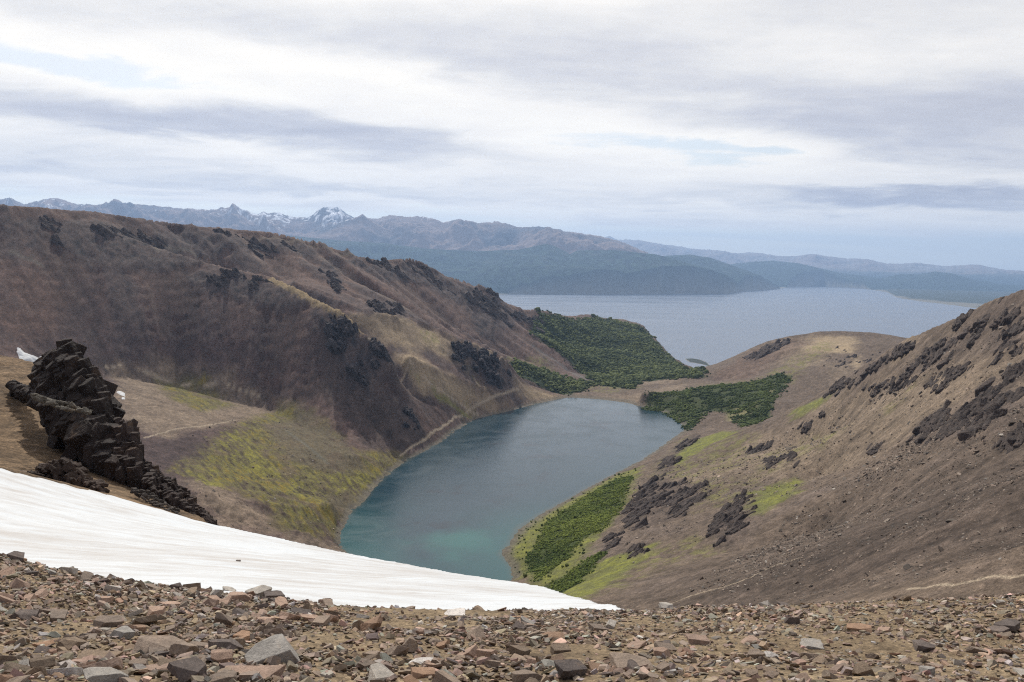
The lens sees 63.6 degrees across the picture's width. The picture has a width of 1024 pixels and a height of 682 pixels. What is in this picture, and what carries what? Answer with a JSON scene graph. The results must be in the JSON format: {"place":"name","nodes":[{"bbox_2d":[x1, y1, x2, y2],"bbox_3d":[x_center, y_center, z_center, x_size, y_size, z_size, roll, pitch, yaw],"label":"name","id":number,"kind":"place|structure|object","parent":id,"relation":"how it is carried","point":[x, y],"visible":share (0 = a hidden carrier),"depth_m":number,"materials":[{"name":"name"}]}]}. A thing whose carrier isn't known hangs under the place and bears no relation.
{"place":"outdoors","nodes":[
{"label":"outdoors","id":0,"kind":"place"},
{"bbox_2d":[339,398,683,580],"bbox_3d":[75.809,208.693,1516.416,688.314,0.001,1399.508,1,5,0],"label":"lake","id":1,"kind":"structure","parent":0,"point":[472,497],"depth_m":1335.33,"materials":[{"name":"liquid"}]},
{"bbox_2d":[0,204,1023,610],"bbox_3d":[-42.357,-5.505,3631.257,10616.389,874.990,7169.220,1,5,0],"label":"terrain","id":2,"kind":"structure","parent":0,"point":[170,338],"depth_m":1353.25,"materials":[{"name":"soil"}]},
{"bbox_2d":[17,348,41,361],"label":"snow patch","id":3,"kind":"object","parent":2,"relation":"on","point":[25,356],"visible":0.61,"depth_m":1355.07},
{"bbox_2d":[39,214,66,248],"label":"rock outcrop","id":4,"kind":"object","parent":2,"relation":"on","point":[48,223],"visible":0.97,"depth_m":1671.10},
{"bbox_2d":[30,393,92,414],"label":"rock outcrop","id":5,"kind":"object","parent":2,"relation":"on","point":[68,406],"visible":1,"depth_m":75.03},
{"bbox_2d":[5,338,125,476],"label":"rock outcrop","id":6,"kind":"object","parent":2,"relation":"on","point":[66,371],"visible":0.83,"depth_m":81.07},
{"bbox_2d":[27,457,109,492],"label":"rock outcrop","id":7,"kind":"object","parent":2,"relation":"on","point":[66,470],"visible":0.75,"depth_m":64.50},
{"bbox_2d":[90,223,167,248],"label":"rock outcrop","id":8,"kind":"object","parent":2,"relation":"on","point":[105,230],"visible":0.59,"depth_m":1804.55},
{"bbox_2d":[130,487,180,514],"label":"rock outcrop","id":9,"kind":"object","parent":2,"relation":"on","point":[145,495],"visible":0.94,"depth_m":66.09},
{"bbox_2d":[98,417,218,525],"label":"rock outcrop","id":10,"kind":"object","parent":2,"relation":"on","point":[126,463],"visible":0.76,"depth_m":73.72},
{"bbox_2d":[206,267,272,290],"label":"rock outcrop","id":11,"kind":"object","parent":2,"relation":"on","point":[221,280],"visible":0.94,"depth_m":1742.74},
{"bbox_2d":[213,228,300,257],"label":"rock outcrop","id":12,"kind":"object","parent":2,"relation":"on","point":[255,242],"visible":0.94,"depth_m":2146.03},
{"bbox_2d":[0,468,623,610],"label":"snow field","id":13,"kind":"structure","parent":2,"relation":"on","point":[50,524],"depth_m":36.17,"materials":[{"name":"snow"}]},
{"bbox_2d":[318,268,346,292],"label":"rock outcrop","id":14,"kind":"object","parent":2,"relation":"on","point":[334,283],"visible":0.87,"depth_m":2086.21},
{"bbox_2d":[323,313,393,385],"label":"rock outcrop","id":15,"kind":"object","parent":2,"relation":"on","point":[344,327],"visible":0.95,"depth_m":1608.51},
{"bbox_2d":[366,298,406,316],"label":"rock outcrop","id":16,"kind":"object","parent":2,"relation":"on","point":[380,307],"visible":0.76,"depth_m":1989.20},
{"bbox_2d":[366,257,455,294],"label":"rock outcrop","id":17,"kind":"object","parent":2,"relation":"on","point":[401,274],"visible":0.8,"depth_m":2534.46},
{"bbox_2d":[403,406,421,429],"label":"rock outcrop","id":18,"kind":"object","parent":2,"relation":"on","point":[409,411],"visible":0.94,"depth_m":1573.16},
{"bbox_2d":[450,340,479,373],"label":"rock outcrop","id":19,"kind":"object","parent":2,"relation":"on","point":[464,349],"visible":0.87,"depth_m":1999.53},
{"bbox_2d":[465,287,513,326],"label":"rock outcrop","id":20,"kind":"object","parent":2,"relation":"on","point":[488,304],"visible":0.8,"depth_m":2784.42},
{"bbox_2d":[478,347,511,388],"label":"rock outcrop","id":21,"kind":"object","parent":2,"relation":"on","point":[485,361],"visible":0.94,"depth_m":2014.05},
{"bbox_2d":[20,303,1023,600],"bbox_3d":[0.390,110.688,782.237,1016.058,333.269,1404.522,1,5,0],"label":"scree rubble","id":22,"kind":"object","parent":2,"relation":"on","point":[790,545],"visible":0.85,"depth_m":602.31,"materials":[{"name":"stone"}]},
{"bbox_2d":[513,310,544,333],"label":"rock outcrop","id":23,"kind":"object","parent":2,"relation":"on","point":[518,315],"visible":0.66,"depth_m":2933.83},
{"bbox_2d":[511,468,635,582],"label":"shore bushes","id":24,"kind":"object","parent":2,"relation":"on","point":[581,544],"visible":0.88,"depth_m":1043.62,"materials":[{"name":"green plant"}]},
{"bbox_2d":[525,475,633,591],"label":"bright scrub","id":25,"kind":"object","parent":2,"relation":"on","point":[589,507],"visible":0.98,"depth_m":1006.17,"materials":[{"name":"green plant"}]},
{"bbox_2d":[508,307,710,395],"bbox_3d":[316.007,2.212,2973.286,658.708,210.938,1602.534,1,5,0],"label":"woodland","id":26,"kind":"object","parent":2,"relation":"on","point":[655,364],"visible":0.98,"depth_m":2927.97,"materials":[{"name":"green plant"}]},
{"bbox_2d":[601,530,624,550],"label":"rock outcrop","id":27,"kind":"object","parent":2,"relation":"on","point":[614,542],"visible":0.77,"depth_m":901.11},
{"bbox_2d":[626,543,650,558],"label":"rock outcrop","id":28,"kind":"object","parent":2,"relation":"on","point":[637,549],"visible":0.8,"depth_m":810.09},
{"bbox_2d":[619,477,711,530],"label":"rock outcrop","id":29,"kind":"object","parent":2,"relation":"on","point":[647,504],"visible":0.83,"depth_m":999.18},
{"bbox_2d":[632,435,700,496],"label":"rock outcrop","id":30,"kind":"object","parent":2,"relation":"on","point":[671,460],"visible":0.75,"depth_m":1276.08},
{"bbox_2d":[641,371,792,430],"bbox_3d":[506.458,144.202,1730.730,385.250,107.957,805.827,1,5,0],"label":"dark scrub","id":31,"kind":"object","parent":2,"relation":"on","point":[711,397],"visible":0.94,"depth_m":1942.52,"materials":[{"name":"green plant"}]},
{"bbox_2d":[705,488,757,547],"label":"rock outcrop","id":32,"kind":"object","parent":2,"relation":"on","point":[722,519],"visible":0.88,"depth_m":782.69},
{"bbox_2d":[745,440,773,454],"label":"rock outcrop","id":33,"kind":"object","parent":2,"relation":"on","point":[759,447],"visible":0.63,"depth_m":1178.86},
{"bbox_2d":[742,338,790,359],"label":"rock outcrop","id":34,"kind":"object","parent":2,"relation":"on","point":[766,349],"visible":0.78,"depth_m":2442.17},
{"bbox_2d":[761,450,799,469],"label":"rock outcrop","id":35,"kind":"object","parent":2,"relation":"on","point":[790,455],"visible":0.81,"depth_m":978.80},
{"bbox_2d":[797,410,825,433],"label":"rock outcrop","id":36,"kind":"object","parent":2,"relation":"on","point":[806,427],"visible":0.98,"depth_m":1142.92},
{"bbox_2d":[823,346,880,371],"bbox_3d":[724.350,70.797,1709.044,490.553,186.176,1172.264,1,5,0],"label":"rock outcrop","id":37,"kind":"object","parent":2,"relation":"on","point":[848,356],"visible":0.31,"depth_m":2107.66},
{"bbox_2d":[822,340,915,397],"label":"rock outcrop","id":38,"kind":"object","parent":2,"relation":"on","point":[901,350],"visible":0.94,"depth_m":1106.96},
{"bbox_2d":[866,442,882,455],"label":"rock outcrop","id":39,"kind":"object","parent":2,"relation":"on","point":[872,450],"visible":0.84,"depth_m":788.54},
{"bbox_2d":[861,372,918,396],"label":"rock outcrop","id":40,"kind":"object","parent":2,"relation":"on","point":[896,386],"visible":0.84,"depth_m":957.24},
{"bbox_2d":[914,409,950,444],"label":"rock outcrop","id":41,"kind":"object","parent":2,"relation":"on","point":[927,426],"visible":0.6,"depth_m":693.10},
{"bbox_2d":[899,326,983,379],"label":"rock outcrop","id":42,"kind":"object","parent":2,"relation":"on","point":[935,352],"visible":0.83,"depth_m":901.43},
{"bbox_2d":[923,361,973,394],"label":"rock outcrop","id":43,"kind":"object","parent":2,"relation":"on","point":[957,370],"visible":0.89,"depth_m":804.88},
{"bbox_2d":[906,359,1023,443],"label":"rock outcrop","id":44,"kind":"object","parent":2,"relation":"on","point":[983,408],"visible":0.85,"depth_m":648.56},
{"bbox_2d":[952,296,1023,332],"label":"rock outcrop","id":45,"kind":"object","parent":2,"relation":"on","point":[1005,317],"visible":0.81,"depth_m":855.43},
{"bbox_2d":[987,343,1023,367],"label":"rock outcrop","id":46,"kind":"object","parent":2,"relation":"on","point":[1015,351],"visible":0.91,"depth_m":722.04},
{"bbox_2d":[992,422,1023,453],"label":"rock outcrop","id":47,"kind":"object","parent":2,"relation":"on","point":[1012,440],"visible":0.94,"depth_m":500.38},
{"bbox_2d":[993,322,1023,355],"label":"rock outcrop","id":48,"kind":"object","parent":2,"relation":"on","point":[1014,329],"visible":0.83,"depth_m":766.72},
{"bbox_2d":[0,198,1023,307],"bbox_3d":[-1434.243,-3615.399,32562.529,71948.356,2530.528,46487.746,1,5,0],"label":"mountains","id":49,"kind":"structure","parent":0,"point":[501,258],"depth_m":24357.65,"materials":[{"name":"stone"}]},
{"bbox_2d":[0,556,1023,681],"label":"ground","id":50,"kind":"structure","parent":0,"point":[887,646],"depth_m":10.38,"materials":[{"name":"gravel"}]},
{"bbox_2d":[0,566,14,577],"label":"stone","id":51,"kind":"object","parent":50,"relation":"on","point":[10,570],"visible":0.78,"depth_m":13.13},
{"bbox_2d":[6,551,24,560],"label":"stone","id":52,"kind":"object","parent":50,"relation":"on","point":[15,555],"visible":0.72,"depth_m":14.91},
{"bbox_2d":[1,662,29,670],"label":"stone","id":53,"kind":"object","parent":50,"relation":"on","point":[6,666],"visible":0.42,"depth_m":6.38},
{"bbox_2d":[6,675,30,681],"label":"stone","id":54,"kind":"object","parent":50,"relation":"on","point":[24,678],"visible":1,"depth_m":5.43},
{"bbox_2d":[9,577,29,588],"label":"stone","id":55,"kind":"object","parent":50,"relation":"on","point":[17,583],"visible":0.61,"depth_m":12.20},
{"bbox_2d":[10,609,39,620],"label":"stone","id":56,"kind":"object","parent":50,"relation":"on","point":[22,614],"visible":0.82,"depth_m":10.36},
{"bbox_2d":[24,667,46,675],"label":"stone","id":57,"kind":"object","parent":50,"relation":"on","point":[32,671],"visible":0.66,"depth_m":5.79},
{"bbox_2d":[29,656,55,667],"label":"stone","id":58,"kind":"object","parent":50,"relation":"on","point":[48,661],"visible":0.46,"depth_m":6.32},
{"bbox_2d":[50,609,67,621],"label":"stone","id":59,"kind":"object","parent":50,"relation":"on","point":[56,614],"visible":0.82,"depth_m":10.54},
{"bbox_2d":[46,667,82,676],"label":"stone","id":60,"kind":"object","parent":50,"relation":"on","point":[71,670],"visible":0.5,"depth_m":5.94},
{"bbox_2d":[56,636,87,649],"bbox_3d":[-4.490,3.118,8.450,0.222,0.140,0.314,11,-15,5],"label":"stone","id":61,"kind":"object","parent":50,"relation":"on","point":[68,643],"visible":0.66,"depth_m":8.37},
{"bbox_2d":[77,649,123,658],"bbox_3d":[-3.823,2.951,7.643,0.358,0.092,0.215,6,5,-6],"label":"stone","id":62,"kind":"object","parent":50,"relation":"on","point":[87,652],"visible":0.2,"depth_m":7.68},
{"bbox_2d":[81,657,122,669],"bbox_3d":[-3.059,2.459,6.147,0.287,0.107,0.166,-14,-31,-12],"label":"stone","id":63,"kind":"object","parent":50,"relation":"on","point":[116,663],"visible":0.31,"depth_m":6.11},
{"bbox_2d":[82,667,128,681],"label":"stone","id":64,"kind":"object","parent":50,"relation":"on","point":[100,674],"visible":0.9,"depth_m":5.62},
{"bbox_2d":[93,615,121,627],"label":"stone","id":65,"kind":"object","parent":50,"relation":"on","point":[111,621],"visible":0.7,"depth_m":10.31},
{"bbox_2d":[109,626,134,639],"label":"stone","id":66,"kind":"object","parent":50,"relation":"on","point":[126,632],"visible":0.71,"depth_m":9.04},
{"bbox_2d":[128,658,148,666],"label":"stone","id":67,"kind":"object","parent":50,"relation":"on","point":[143,661],"visible":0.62,"depth_m":6.49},
{"bbox_2d":[131,614,157,625],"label":"stone","id":68,"kind":"object","parent":50,"relation":"on","point":[149,620],"visible":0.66,"depth_m":10.38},
{"bbox_2d":[144,663,167,670],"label":"stone","id":69,"kind":"object","parent":50,"relation":"on","point":[151,667],"visible":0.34,"depth_m":6.34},
{"bbox_2d":[147,606,165,616],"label":"stone","id":70,"kind":"object","parent":50,"relation":"on","point":[157,610],"visible":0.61,"depth_m":11.26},
{"bbox_2d":[131,635,187,654],"bbox_3d":[-3.271,2.908,7.727,0.503,0.196,0.453,6,5,-6],"label":"stone","id":71,"kind":"object","parent":50,"relation":"on","point":[143,642],"visible":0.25,"depth_m":7.72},
{"bbox_2d":[169,643,199,656],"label":"stone","id":72,"kind":"object","parent":50,"relation":"on","point":[178,649],"visible":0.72,"depth_m":7.25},
{"bbox_2d":[167,656,206,681],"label":"stone","id":73,"kind":"object","parent":50,"relation":"on","point":[182,670],"visible":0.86,"depth_m":5.80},
{"bbox_2d":[206,669,236,681],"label":"stone","id":74,"kind":"object","parent":50,"relation":"on","point":[225,675],"visible":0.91,"depth_m":5.75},
{"bbox_2d":[211,649,232,663],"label":"stone","id":75,"kind":"object","parent":50,"relation":"on","point":[222,655],"visible":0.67,"depth_m":7.01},
{"bbox_2d":[213,612,232,625],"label":"stone","id":76,"kind":"object","parent":50,"relation":"on","point":[221,618],"visible":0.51,"depth_m":10.23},
{"bbox_2d":[208,639,243,650],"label":"stone","id":77,"kind":"object","parent":50,"relation":"on","point":[223,643],"visible":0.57,"depth_m":7.90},
{"bbox_2d":[227,591,251,601],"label":"stone","id":78,"kind":"object","parent":50,"relation":"on","point":[242,596],"visible":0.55,"depth_m":13.86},
{"bbox_2d":[225,664,285,679],"bbox_3d":[-1.949,2.525,6.181,0.451,0.096,0.245,1,5,-3],"label":"stone","id":79,"kind":"object","parent":50,"relation":"on","point":[266,671],"visible":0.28,"depth_m":6.23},
{"bbox_2d":[245,585,271,596],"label":"stone","id":80,"kind":"object","parent":50,"relation":"on","point":[259,590],"visible":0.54,"depth_m":14.89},
{"bbox_2d":[244,634,299,664],"bbox_3d":[-2.046,2.687,7.065,0.482,0.232,0.292,1,6,-29],"label":"stone","id":81,"kind":"object","parent":50,"relation":"on","point":[278,645],"visible":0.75,"depth_m":7.00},
{"bbox_2d":[263,590,284,597],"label":"stone","id":82,"kind":"object","parent":50,"relation":"on","point":[273,594],"visible":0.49,"depth_m":14.66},
{"bbox_2d":[263,628,292,636],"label":"stone","id":83,"kind":"object","parent":50,"relation":"on","point":[277,631],"visible":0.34,"depth_m":9.12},
{"bbox_2d":[275,596,287,606],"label":"stone","id":84,"kind":"object","parent":50,"relation":"on","point":[281,601],"visible":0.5,"depth_m":13.44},
{"bbox_2d":[279,611,299,619],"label":"stone","id":85,"kind":"object","parent":50,"relation":"on","point":[290,616],"visible":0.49,"depth_m":11.29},
{"bbox_2d":[310,615,330,625],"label":"stone","id":86,"kind":"object","parent":50,"relation":"on","point":[321,620],"visible":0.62,"depth_m":10.66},
{"bbox_2d":[358,658,376,669],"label":"stone","id":87,"kind":"object","parent":50,"relation":"on","point":[366,663],"visible":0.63,"depth_m":6.95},
{"bbox_2d":[360,615,382,630],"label":"stone","id":88,"kind":"object","parent":50,"relation":"on","point":[374,623],"visible":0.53,"depth_m":10.21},
{"bbox_2d":[368,662,393,681],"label":"stone","id":89,"kind":"object","parent":50,"relation":"on","point":[379,671],"visible":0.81,"depth_m":6.39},
{"bbox_2d":[384,645,408,655],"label":"stone","id":90,"kind":"object","parent":50,"relation":"on","point":[397,650],"visible":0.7,"depth_m":8.29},
{"bbox_2d":[411,667,434,678],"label":"stone","id":91,"kind":"object","parent":50,"relation":"on","point":[419,672],"visible":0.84,"depth_m":6.51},
{"bbox_2d":[431,669,460,681],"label":"stone","id":92,"kind":"object","parent":50,"relation":"on","point":[442,675],"visible":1,"depth_m":6.17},
{"bbox_2d":[444,608,464,615],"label":"stone","id":93,"kind":"object","parent":50,"relation":"on","point":[456,612],"visible":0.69,"depth_m":14.17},
{"bbox_2d":[457,644,477,657],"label":"stone","id":94,"kind":"object","parent":50,"relation":"on","point":[470,651],"visible":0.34,"depth_m":8.31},
{"bbox_2d":[467,625,485,640],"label":"stone","id":95,"kind":"object","parent":50,"relation":"on","point":[477,631],"visible":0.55,"depth_m":9.91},
{"bbox_2d":[476,648,497,657],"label":"stone","id":96,"kind":"object","parent":50,"relation":"on","point":[484,652],"visible":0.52,"depth_m":8.13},
{"bbox_2d":[0,553,1023,681],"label":"rubble","id":97,"kind":"object","parent":50,"relation":"on","point":[131,593],"visible":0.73,"depth_m":10.20,"materials":[{"name":"stone"}]},
{"bbox_2d":[509,645,529,655],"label":"stone","id":98,"kind":"object","parent":50,"relation":"on","point":[520,650],"visible":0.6,"depth_m":8.77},
{"bbox_2d":[511,669,542,681],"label":"stone","id":99,"kind":"object","parent":50,"relation":"on","point":[522,675],"visible":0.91,"depth_m":6.49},
{"bbox_2d":[541,631,564,640],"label":"stone","id":100,"kind":"object","parent":50,"relation":"on","point":[553,634],"visible":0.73,"depth_m":10.16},
{"bbox_2d":[550,643,570,654],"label":"stone","id":101,"kind":"object","parent":50,"relation":"on","point":[557,648],"visible":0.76,"depth_m":8.96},
{"bbox_2d":[554,659,587,679],"bbox_3d":[0.460,2.647,6.632,0.287,0.103,0.171,14,6,-36],"label":"stone","id":102,"kind":"object","parent":50,"relation":"on","point":[566,669],"visible":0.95,"depth_m":6.59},
{"bbox_2d":[588,623,608,631],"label":"stone","id":103,"kind":"object","parent":50,"relation":"on","point":[594,627],"visible":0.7,"depth_m":11.24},
{"bbox_2d":[609,652,653,669],"bbox_3d":[1.019,2.761,7.035,0.332,0.100,0.314,6,5,-6],"label":"stone","id":104,"kind":"object","parent":50,"relation":"on","point":[618,660],"visible":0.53,"depth_m":7.05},
{"bbox_2d":[625,641,646,648],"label":"stone","id":105,"kind":"object","parent":50,"relation":"on","point":[638,644],"visible":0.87,"depth_m":9.78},
{"bbox_2d":[653,647,670,656],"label":"stone","id":106,"kind":"object","parent":50,"relation":"on","point":[658,651],"visible":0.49,"depth_m":8.73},
{"bbox_2d":[655,661,669,670],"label":"stone","id":107,"kind":"object","parent":50,"relation":"on","point":[664,666],"visible":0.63,"depth_m":6.79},
{"bbox_2d":[654,641,676,651],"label":"stone","id":108,"kind":"object","parent":50,"relation":"on","point":[669,646],"visible":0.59,"depth_m":9.58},
{"bbox_2d":[685,633,709,645],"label":"stone","id":109,"kind":"object","parent":50,"relation":"on","point":[692,639],"visible":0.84,"depth_m":10.21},
{"bbox_2d":[740,635,760,643],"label":"stone","id":110,"kind":"object","parent":50,"relation":"on","point":[750,638],"visible":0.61,"depth_m":10.51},
{"bbox_2d":[747,649,765,658],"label":"stone","id":111,"kind":"object","parent":50,"relation":"on","point":[755,653],"visible":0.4,"depth_m":8.97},
{"bbox_2d":[800,638,823,649],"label":"stone","id":112,"kind":"object","parent":50,"relation":"on","point":[810,643],"visible":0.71,"depth_m":10.25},
{"bbox_2d":[846,623,871,632],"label":"stone","id":113,"kind":"object","parent":50,"relation":"on","point":[856,627],"visible":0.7,"depth_m":12.19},
{"bbox_2d":[852,661,874,675],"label":"stone","id":114,"kind":"object","parent":50,"relation":"on","point":[862,668],"visible":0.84,"depth_m":6.33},
{"bbox_2d":[912,639,934,651],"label":"stone","id":115,"kind":"object","parent":50,"relation":"on","point":[921,645],"visible":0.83,"depth_m":10.27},
{"bbox_2d":[965,646,987,653],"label":"stone","id":116,"kind":"object","parent":50,"relation":"on","point":[971,649],"visible":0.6,"depth_m":10.31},
{"bbox_2d":[987,625,1009,633],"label":"stone","id":117,"kind":"object","parent":50,"relation":"on","point":[997,629],"visible":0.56,"depth_m":12.01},
{"bbox_2d":[993,618,1020,632],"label":"stone","id":118,"kind":"object","parent":50,"relation":"on","point":[1012,625],"visible":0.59,"depth_m":12.22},
{"bbox_2d":[0,0,1023,270],"label":"sky","id":119,"kind":"structure","parent":0,"point":[884,131],"materials":[{"name":"grey"}]},
{"bbox_2d":[499,286,976,367],"bbox_3d":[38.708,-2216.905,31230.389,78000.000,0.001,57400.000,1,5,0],"label":"sea","id":120,"kind":"structure","parent":0,"point":[710,329],"depth_m":13321.36,"materials":[{"name":"liquid"}]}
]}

